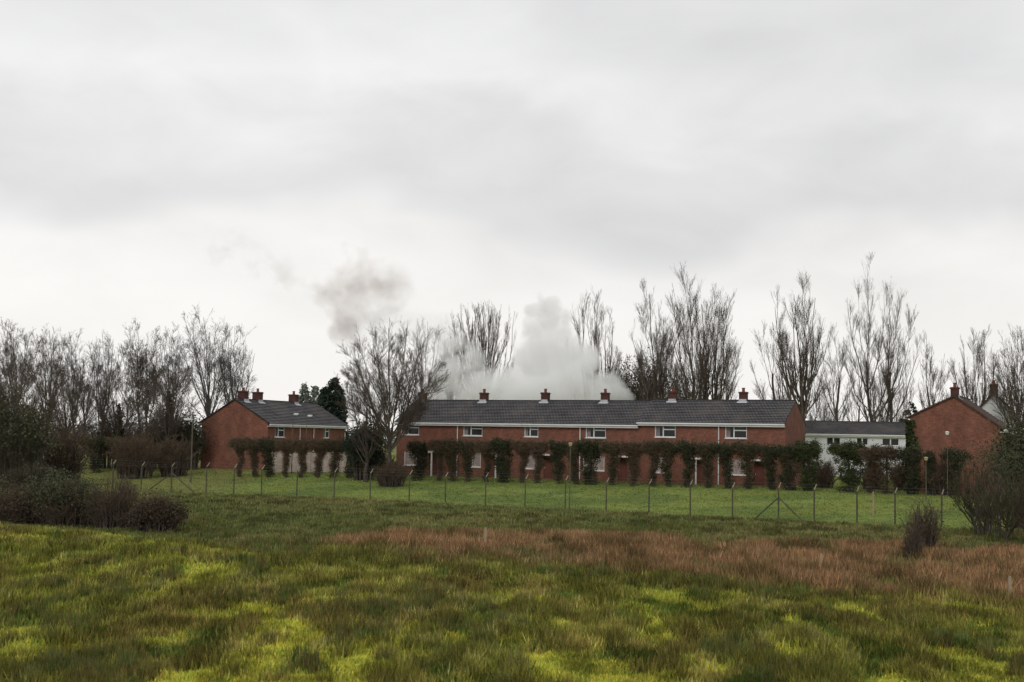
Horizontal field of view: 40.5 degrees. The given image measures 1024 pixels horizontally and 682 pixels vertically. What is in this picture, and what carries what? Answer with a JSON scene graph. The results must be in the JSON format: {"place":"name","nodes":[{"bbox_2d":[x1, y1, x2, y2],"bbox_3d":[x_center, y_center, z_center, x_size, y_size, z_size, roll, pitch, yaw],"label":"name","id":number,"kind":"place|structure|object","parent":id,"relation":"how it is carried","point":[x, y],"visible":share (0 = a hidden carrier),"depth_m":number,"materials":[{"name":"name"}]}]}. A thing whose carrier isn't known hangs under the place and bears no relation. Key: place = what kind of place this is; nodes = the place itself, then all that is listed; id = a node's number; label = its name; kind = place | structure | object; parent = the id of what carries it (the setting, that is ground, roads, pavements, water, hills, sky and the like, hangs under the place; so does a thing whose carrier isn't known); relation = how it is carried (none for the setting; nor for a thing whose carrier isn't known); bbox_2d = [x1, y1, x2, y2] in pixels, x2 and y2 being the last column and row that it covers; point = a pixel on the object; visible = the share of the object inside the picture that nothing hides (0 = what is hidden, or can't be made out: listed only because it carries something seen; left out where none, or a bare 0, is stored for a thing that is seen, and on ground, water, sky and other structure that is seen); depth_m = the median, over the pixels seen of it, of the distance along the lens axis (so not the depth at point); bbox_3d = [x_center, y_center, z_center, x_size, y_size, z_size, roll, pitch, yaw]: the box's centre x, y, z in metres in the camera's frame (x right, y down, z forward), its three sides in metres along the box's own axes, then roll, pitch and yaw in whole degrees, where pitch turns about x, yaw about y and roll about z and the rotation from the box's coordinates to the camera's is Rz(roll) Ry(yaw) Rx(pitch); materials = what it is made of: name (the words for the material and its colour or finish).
{"place":"outdoors","nodes":[
{"label":"outdoors","id":0,"kind":"place"},
{"bbox_2d":[1,434,1020,681],"bbox_3d":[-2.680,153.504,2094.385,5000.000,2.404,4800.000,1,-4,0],"label":"ground","id":1,"kind":"structure","parent":0,"point":[585,494],"depth_m":110.46,"materials":[{"name":"green plant"}]},
{"bbox_2d":[0,343,39,470],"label":"bare tree","id":2,"kind":"object","parent":1,"relation":"on","point":[3,396],"visible":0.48,"depth_m":119.93,"materials":[{"name":"brown plant"}]},
{"bbox_2d":[0,317,47,463],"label":"bare beech","id":3,"kind":"object","parent":1,"relation":"on","point":[12,348],"visible":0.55,"depth_m":149.91,"materials":[{"name":"brown plant"}]},
{"bbox_2d":[0,475,55,524],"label":"bramble bush","id":4,"kind":"object","parent":1,"relation":"on","point":[12,512],"visible":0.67,"depth_m":70.93,"materials":[{"name":"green plant"}]},
{"bbox_2d":[0,384,64,486],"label":"scrub bush","id":5,"kind":"object","parent":1,"relation":"on","point":[17,444],"visible":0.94,"depth_m":117.16,"materials":[{"name":"green plant"}]},
{"bbox_2d":[0,346,75,468],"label":"bare tree","id":6,"kind":"object","parent":1,"relation":"on","point":[58,412],"visible":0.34,"depth_m":137.93,"materials":[{"name":"brown plant"}]},
{"bbox_2d":[0,459,80,489],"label":"scrub bush","id":7,"kind":"object","parent":1,"relation":"on","point":[37,471],"visible":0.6,"depth_m":110.68,"materials":[{"name":"brown plant"}]},
{"bbox_2d":[25,323,77,437],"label":"bare beech","id":8,"kind":"object","parent":1,"relation":"on","point":[44,362],"visible":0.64,"depth_m":155.89,"materials":[{"name":"brown plant"}]},
{"bbox_2d":[18,468,112,527],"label":"bramble bush","id":9,"kind":"object","parent":1,"relation":"on","point":[65,507],"visible":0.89,"depth_m":69.99,"materials":[{"name":"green plant"}]},
{"bbox_2d":[30,406,102,484],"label":"scrub bush","id":10,"kind":"object","parent":1,"relation":"on","point":[69,450],"visible":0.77,"depth_m":123.10,"materials":[{"name":"green plant"}]},
{"bbox_2d":[33,366,104,440],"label":"bare tree","id":11,"kind":"object","parent":1,"relation":"on","point":[84,419],"visible":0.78,"depth_m":139.77,"materials":[{"name":"brown plant"}]},
{"bbox_2d":[48,328,107,438],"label":"bare beech","id":12,"kind":"object","parent":1,"relation":"on","point":[74,361],"visible":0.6,"depth_m":159.77,"materials":[{"name":"brown plant"}]},
{"bbox_2d":[82,435,110,472],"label":"ivy clad post","id":13,"kind":"object","parent":1,"relation":"on","point":[98,444],"visible":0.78,"depth_m":138.65,"materials":[{"name":"green plant"}]},
{"bbox_2d":[83,331,126,435],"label":"bare beech","id":14,"kind":"object","parent":1,"relation":"on","point":[104,374],"visible":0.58,"depth_m":162.05,"materials":[{"name":"brown plant"}]},
{"bbox_2d":[80,403,147,468],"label":"scrub bush","id":15,"kind":"object","parent":1,"relation":"on","point":[107,433],"visible":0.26,"depth_m":143.48,"materials":[{"name":"brown plant"}]},
{"bbox_2d":[84,472,149,528],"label":"thorn bush","id":16,"kind":"object","parent":1,"relation":"on","point":[114,511],"visible":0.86,"depth_m":69.25,"materials":[{"name":"brown plant"}]},
{"bbox_2d":[85,362,152,468],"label":"bare tree","id":17,"kind":"object","parent":1,"relation":"on","point":[118,416],"visible":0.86,"depth_m":141.51,"materials":[{"name":"brown plant"}]},
{"bbox_2d":[102,425,165,479],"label":"scrub bush","id":18,"kind":"object","parent":1,"relation":"on","point":[137,451],"visible":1,"depth_m":131.87,"materials":[{"name":"brown plant"}]},
{"bbox_2d":[104,318,174,433],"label":"bare beech","id":19,"kind":"object","parent":1,"relation":"on","point":[141,361],"visible":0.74,"depth_m":154.87,"materials":[{"name":"brown plant"}]},
{"bbox_2d":[124,488,193,532],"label":"bramble bush","id":20,"kind":"object","parent":1,"relation":"on","point":[157,515],"visible":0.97,"depth_m":67.14,"materials":[{"name":"brown plant"}]},
{"bbox_2d":[139,367,200,463],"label":"bare tree","id":21,"kind":"object","parent":1,"relation":"on","point":[169,425],"visible":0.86,"depth_m":139.06,"materials":[{"name":"brown plant"}]},
{"bbox_2d":[149,322,196,421],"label":"bare beech","id":22,"kind":"object","parent":1,"relation":"on","point":[176,362],"visible":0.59,"depth_m":160.07,"materials":[{"name":"brown plant"}]},
{"bbox_2d":[153,432,199,476],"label":"scrub bush","id":23,"kind":"object","parent":1,"relation":"on","point":[176,455],"visible":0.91,"depth_m":133.12,"materials":[{"name":"brown plant"}]},
{"bbox_2d":[163,406,218,469],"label":"scrub bush","id":24,"kind":"object","parent":1,"relation":"on","point":[198,444],"visible":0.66,"depth_m":140.25,"materials":[{"name":"brown plant"}]},
{"bbox_2d":[172,305,241,418],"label":"bare beech","id":25,"kind":"object","parent":1,"relation":"on","point":[208,403],"visible":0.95,"depth_m":164.87,"materials":[{"name":"brown plant"}]},
{"bbox_2d":[209,319,256,404],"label":"bare beech","id":26,"kind":"object","parent":1,"relation":"on","point":[231,374],"visible":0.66,"depth_m":170.07,"materials":[{"name":"brown plant"}]},
{"bbox_2d":[227,435,250,476],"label":"ivy clad post","id":27,"kind":"object","parent":1,"relation":"on","point":[237,444],"visible":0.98,"depth_m":131.16,"materials":[{"name":"green plant"}]},
{"bbox_2d":[242,437,265,476],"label":"ivy clad post","id":28,"kind":"object","parent":1,"relation":"on","point":[252,448],"visible":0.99,"depth_m":130.75,"materials":[{"name":"green plant"}]},
{"bbox_2d":[200,387,311,469],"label":"brick house","id":29,"kind":"structure","parent":1,"relation":"on","point":[256,415],"depth_m":141.78,"materials":[{"name":"red brick"}]},
{"bbox_2d":[257,437,279,476],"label":"ivy clad post","id":30,"kind":"object","parent":1,"relation":"on","point":[266,448],"visible":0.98,"depth_m":130.37,"materials":[{"name":"green plant"}]},
{"bbox_2d":[289,437,312,477],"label":"ivy clad post","id":31,"kind":"object","parent":1,"relation":"on","point":[299,447],"visible":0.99,"depth_m":129.56,"materials":[{"name":"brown plant"}]},
{"bbox_2d":[271,451,346,471],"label":"garden wall","id":32,"kind":"structure","parent":1,"relation":"on","point":[310,457],"depth_m":135.96,"materials":[{"name":"concrete"}]},
{"bbox_2d":[278,391,348,451],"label":"brick house","id":33,"kind":"structure","parent":1,"relation":"on","point":[325,424],"depth_m":151.10,"materials":[{"name":"grey tile"}]},
{"bbox_2d":[305,437,330,477],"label":"ivy clad post","id":34,"kind":"object","parent":1,"relation":"on","point":[315,445],"visible":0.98,"depth_m":129.15,"materials":[{"name":"green plant"}]},
{"bbox_2d":[319,438,344,477],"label":"ivy clad post","id":35,"kind":"object","parent":1,"relation":"on","point":[335,454],"visible":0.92,"depth_m":128.68,"materials":[{"name":"green plant"}]},
{"bbox_2d":[317,376,348,451],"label":"conifer","id":36,"kind":"object","parent":1,"relation":"on","point":[326,396],"visible":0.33,"depth_m":157.41,"materials":[{"name":"green plant"}]},
{"bbox_2d":[338,413,393,480],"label":"evergreen bush","id":37,"kind":"object","parent":1,"relation":"on","point":[356,461],"visible":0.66,"depth_m":126.02,"materials":[{"name":"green plant"}]},
{"bbox_2d":[343,367,388,481],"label":"bare tree","id":38,"kind":"object","parent":1,"relation":"on","point":[366,451],"visible":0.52,"depth_m":124.38,"materials":[{"name":"brown plant"}]},
{"bbox_2d":[331,317,450,465],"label":"spreading bare tree","id":39,"kind":"object","parent":1,"relation":"on","point":[416,406],"visible":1,"depth_m":121.10,"materials":[{"name":"brown plant"}]},
{"bbox_2d":[371,457,412,487],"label":"scrub bush","id":40,"kind":"object","parent":1,"relation":"on","point":[389,479],"visible":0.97,"depth_m":120.18,"materials":[{"name":"brown plant"}]},
{"bbox_2d":[406,438,430,480],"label":"ivy clad post","id":41,"kind":"object","parent":1,"relation":"on","point":[417,450],"visible":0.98,"depth_m":124.77,"materials":[{"name":"green plant"}]},
{"bbox_2d":[383,316,463,408],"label":"bare tree","id":42,"kind":"object","parent":1,"relation":"on","point":[421,362],"visible":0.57,"depth_m":172.17,"materials":[{"name":"brown plant"}]},
{"bbox_2d":[394,392,474,475],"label":"terraced house","id":43,"kind":"structure","parent":1,"relation":"on","point":[443,418],"depth_m":131.94,"materials":[{"name":"red brick"}]},
{"bbox_2d":[425,437,451,480],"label":"ivy clad post","id":44,"kind":"object","parent":1,"relation":"on","point":[435,446],"visible":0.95,"depth_m":124.14,"materials":[{"name":"green plant"}]},
{"bbox_2d":[428,325,475,399],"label":"bare tree","id":45,"kind":"object","parent":1,"relation":"on","point":[451,382],"visible":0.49,"depth_m":177.85,"materials":[{"name":"brown plant"}]},
{"bbox_2d":[439,438,464,480],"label":"ivy clad post","id":46,"kind":"object","parent":1,"relation":"on","point":[453,455],"visible":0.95,"depth_m":123.64,"materials":[{"name":"green plant"}]},
{"bbox_2d":[454,439,481,481],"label":"ivy clad post","id":47,"kind":"object","parent":1,"relation":"on","point":[467,447],"visible":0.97,"depth_m":123.08,"materials":[{"name":"green plant"}]},
{"bbox_2d":[444,300,518,399],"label":"bare tree","id":48,"kind":"object","parent":1,"relation":"on","point":[478,366],"visible":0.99,"depth_m":157.75,"materials":[{"name":"brown plant"}]},
{"bbox_2d":[455,389,539,477],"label":"terraced house","id":49,"kind":"structure","parent":1,"relation":"on","point":[483,417],"depth_m":129.54,"materials":[{"name":"red brick"}]},
{"bbox_2d":[489,436,514,482],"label":"ivy clad post","id":50,"kind":"object","parent":1,"relation":"on","point":[501,449],"visible":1,"depth_m":121.81,"materials":[{"name":"green plant"}]},
{"bbox_2d":[0,489,1023,681],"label":"rough grass","id":51,"kind":"structure","parent":1,"relation":"on","point":[870,567],"depth_m":43.93,"materials":[{"name":"green plant"}]},
{"bbox_2d":[509,438,531,482],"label":"ivy clad post","id":52,"kind":"object","parent":1,"relation":"on","point":[518,446],"visible":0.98,"depth_m":121.26,"materials":[{"name":"green plant"}]},
{"bbox_2d":[21,468,1023,530],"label":"lawn grass","id":53,"kind":"structure","parent":1,"relation":"on","point":[642,503],"depth_m":110.90,"materials":[{"name":"green plant"}]},
{"bbox_2d":[524,437,549,482],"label":"ivy clad post","id":54,"kind":"object","parent":1,"relation":"on","point":[539,448],"visible":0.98,"depth_m":120.71,"materials":[{"name":"brown plant"}]},
{"bbox_2d":[68,459,1020,528],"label":"security fence","id":55,"kind":"object","parent":1,"relation":"on","point":[565,494],"visible":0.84,"depth_m":99.16,"materials":[{"name":"metal"}]},
{"bbox_2d":[521,389,594,479],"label":"terraced house","id":56,"kind":"structure","parent":1,"relation":"on","point":[547,419],"depth_m":127.02,"materials":[{"name":"grey tile"}]},
{"bbox_2d":[547,438,571,483],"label":"ivy clad post","id":57,"kind":"object","parent":1,"relation":"on","point":[557,449],"visible":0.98,"depth_m":120.00,"materials":[{"name":"green plant"}]},
{"bbox_2d":[563,440,581,483],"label":"ivy clad post","id":58,"kind":"object","parent":1,"relation":"on","point":[575,479],"visible":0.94,"depth_m":119.46,"materials":[{"name":"green plant"}]},
{"bbox_2d":[573,437,604,484],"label":"ivy clad post","id":59,"kind":"object","parent":1,"relation":"on","point":[584,451],"visible":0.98,"depth_m":118.81,"materials":[{"name":"green plant"}]},
{"bbox_2d":[570,289,623,399],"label":"bare tree","id":60,"kind":"object","parent":1,"relation":"on","point":[595,335],"visible":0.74,"depth_m":165.37,"materials":[{"name":"brown plant"}]},
{"bbox_2d":[598,440,626,484],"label":"ivy clad post","id":61,"kind":"object","parent":1,"relation":"on","point":[610,449],"visible":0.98,"depth_m":118.11,"materials":[{"name":"green plant"}]},
{"bbox_2d":[578,389,651,481],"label":"terraced house","id":62,"kind":"structure","parent":1,"relation":"on","point":[605,417],"depth_m":124.69,"materials":[{"name":"red brick"}]},
{"bbox_2d":[618,438,645,485],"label":"ivy clad post","id":63,"kind":"object","parent":1,"relation":"on","point":[629,448],"visible":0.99,"depth_m":117.39,"materials":[{"name":"green plant"}]},
{"bbox_2d":[595,341,681,399],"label":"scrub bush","id":64,"kind":"object","parent":1,"relation":"on","point":[635,384],"visible":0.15,"depth_m":159.49,"materials":[{"name":"brown plant"}]},
{"bbox_2d":[640,439,663,486],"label":"ivy clad post","id":65,"kind":"object","parent":1,"relation":"on","point":[648,447],"visible":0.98,"depth_m":116.74,"materials":[{"name":"green plant"}]},
{"bbox_2d":[629,279,689,399],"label":"bare tree","id":66,"kind":"object","parent":1,"relation":"on","point":[655,371],"visible":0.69,"depth_m":152.01,"materials":[{"name":"brown plant"}]},
{"bbox_2d":[654,439,680,486],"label":"ivy clad post","id":67,"kind":"object","parent":1,"relation":"on","point":[668,451],"visible":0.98,"depth_m":116.21,"materials":[{"name":"green plant"}]},
{"bbox_2d":[636,388,728,484],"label":"terraced house","id":68,"kind":"structure","parent":1,"relation":"on","point":[672,417],"depth_m":122.19,"materials":[{"name":"red brick"}]},
{"bbox_2d":[673,438,698,487],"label":"ivy clad post","id":69,"kind":"object","parent":1,"relation":"on","point":[682,446],"visible":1,"depth_m":115.56,"materials":[{"name":"green plant"}]},
{"bbox_2d":[654,261,742,398],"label":"bare tree","id":70,"kind":"object","parent":1,"relation":"on","point":[703,375],"visible":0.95,"depth_m":149.77,"materials":[{"name":"brown plant"}]},
{"bbox_2d":[693,440,719,487],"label":"ivy clad post","id":71,"kind":"object","parent":1,"relation":"on","point":[705,453],"visible":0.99,"depth_m":114.86,"materials":[{"name":"green plant"}]},
{"bbox_2d":[695,297,741,398],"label":"bare tree","id":72,"kind":"object","parent":1,"relation":"on","point":[717,391],"visible":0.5,"depth_m":152.24,"materials":[{"name":"brown plant"}]},
{"bbox_2d":[713,439,743,488],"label":"ivy clad post","id":73,"kind":"object","parent":1,"relation":"on","point":[725,452],"visible":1,"depth_m":114.18,"materials":[{"name":"green plant"}]},
{"bbox_2d":[733,440,763,489],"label":"ivy clad post","id":74,"kind":"object","parent":1,"relation":"on","point":[750,450],"visible":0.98,"depth_m":113.46,"materials":[{"name":"green plant"}]},
{"bbox_2d":[716,388,805,486],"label":"terraced house","id":75,"kind":"structure","parent":1,"relation":"on","point":[745,420],"depth_m":119.62,"materials":[{"name":"red brick"}]},
{"bbox_2d":[756,442,784,489],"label":"ivy clad post","id":76,"kind":"object","parent":1,"relation":"on","point":[767,453],"visible":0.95,"depth_m":112.61,"materials":[{"name":"green plant"}]},
{"bbox_2d":[750,320,798,399],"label":"bare tree","id":77,"kind":"object","parent":1,"relation":"on","point":[772,387],"visible":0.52,"depth_m":158.66,"materials":[{"name":"brown plant"}]},
{"bbox_2d":[771,443,802,490],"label":"ivy clad post","id":78,"kind":"object","parent":1,"relation":"on","point":[789,453],"visible":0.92,"depth_m":112.00,"materials":[{"name":"green plant"}]},
{"bbox_2d":[770,269,836,434],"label":"bare tree","id":79,"kind":"object","parent":1,"relation":"on","point":[803,405],"visible":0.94,"depth_m":155.72,"materials":[{"name":"brown plant"}]},
{"bbox_2d":[792,438,824,490],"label":"ivy clad post","id":80,"kind":"object","parent":1,"relation":"on","point":[809,452],"visible":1,"depth_m":111.29,"materials":[{"name":"green plant"}]},
{"bbox_2d":[811,458,837,487],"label":"scrub bush","id":81,"kind":"object","parent":1,"relation":"on","point":[826,476],"visible":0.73,"depth_m":117.17,"materials":[{"name":"brown plant"}]},
{"bbox_2d":[817,331,858,420],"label":"bare tree","id":82,"kind":"object","parent":1,"relation":"on","point":[836,413],"visible":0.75,"depth_m":175.72,"materials":[{"name":"brown plant"}]},
{"bbox_2d":[826,438,870,492],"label":"ivy clad post","id":83,"kind":"object","parent":1,"relation":"on","point":[845,451],"visible":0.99,"depth_m":109.96,"materials":[{"name":"green plant"}]},
{"bbox_2d":[805,420,905,475],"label":"white house","id":84,"kind":"structure","parent":1,"relation":"on","point":[868,432],"depth_m":167.73,"materials":[{"name":"white paint"}]},
{"bbox_2d":[856,444,880,492],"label":"ivy clad post","id":85,"kind":"object","parent":1,"relation":"on","point":[865,453],"visible":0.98,"depth_m":109.33,"materials":[{"name":"green plant"}]},
{"bbox_2d":[838,250,920,421],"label":"bare tree","id":86,"kind":"object","parent":1,"relation":"on","point":[886,374],"visible":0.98,"depth_m":180.00,"materials":[{"name":"brown plant"}]},
{"bbox_2d":[866,440,902,493],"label":"bush","id":87,"kind":"object","parent":1,"relation":"on","point":[886,453],"visible":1,"depth_m":108.75,"materials":[{"name":"green plant"}]},
{"bbox_2d":[896,445,923,494],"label":"ivy clad post","id":88,"kind":"object","parent":1,"relation":"on","point":[912,454],"visible":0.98,"depth_m":107.90,"materials":[{"name":"green plant"}]},
{"bbox_2d":[896,513,926,558],"bbox_3d":[17.194,8.493,59.578,1.326,2.284,1.136,1,-4,0],"label":"thorn bush","id":89,"kind":"object","parent":1,"relation":"on","point":[914,542],"visible":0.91,"depth_m":59.50,"materials":[{"name":"brown plant"}]},
{"bbox_2d":[892,496,951,550],"bbox_3d":[18.708,8.424,63.433,2.786,3.102,2.478,1,-4,0],"label":"thorn bush","id":90,"kind":"object","parent":1,"relation":"on","point":[930,538],"visible":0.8,"depth_m":63.43,"materials":[{"name":"brown plant"}]},
{"bbox_2d":[917,329,952,408],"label":"bare tree","id":91,"kind":"object","parent":1,"relation":"on","point":[934,376],"visible":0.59,"depth_m":149.82,"materials":[{"name":"brown plant"}]},
{"bbox_2d":[920,461,963,495],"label":"scrub bush","id":92,"kind":"object","parent":1,"relation":"on","point":[937,483],"visible":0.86,"depth_m":107.26,"materials":[{"name":"brown plant"}]},
{"bbox_2d":[937,445,973,494],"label":"ivy clad post","id":93,"kind":"object","parent":1,"relation":"on","point":[953,455],"visible":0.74,"depth_m":106.60,"materials":[{"name":"green plant"}]},
{"bbox_2d":[905,383,1012,493],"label":"brick house","id":94,"kind":"structure","parent":1,"relation":"on","point":[958,417],"depth_m":110.63,"materials":[{"name":"red brick"}]},
{"bbox_2d":[942,455,1014,534],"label":"bush","id":95,"kind":"object","parent":1,"relation":"on","point":[962,496],"visible":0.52,"depth_m":78.52,"materials":[{"name":"brown plant"}]},
{"bbox_2d":[947,327,1020,405],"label":"bare tree","id":96,"kind":"object","parent":1,"relation":"on","point":[972,388],"visible":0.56,"depth_m":140.08,"materials":[{"name":"brown plant"}]},
{"bbox_2d":[947,429,1023,537],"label":"hawthorn bush","id":97,"kind":"object","parent":1,"relation":"on","point":[987,523],"visible":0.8,"depth_m":77.45,"materials":[{"name":"brown plant"}]},
{"bbox_2d":[968,470,1023,540],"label":"bush","id":98,"kind":"object","parent":1,"relation":"on","point":[1000,508],"visible":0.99,"depth_m":72.57,"materials":[{"name":"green plant"}]},
{"bbox_2d":[976,405,1023,526],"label":"thicket bush","id":99,"kind":"object","parent":1,"relation":"on","point":[1014,437],"visible":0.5,"depth_m":87.42,"materials":[{"name":"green plant"}]},
{"bbox_2d":[980,324,1023,433],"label":"bare tree","id":100,"kind":"object","parent":1,"relation":"on","point":[1013,400],"visible":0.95,"depth_m":126.05,"materials":[{"name":"brown plant"}]},
{"bbox_2d":[0,0,1023,438],"label":"sky","id":101,"kind":"structure","parent":0,"point":[295,173],"materials":[{"name":"white"}]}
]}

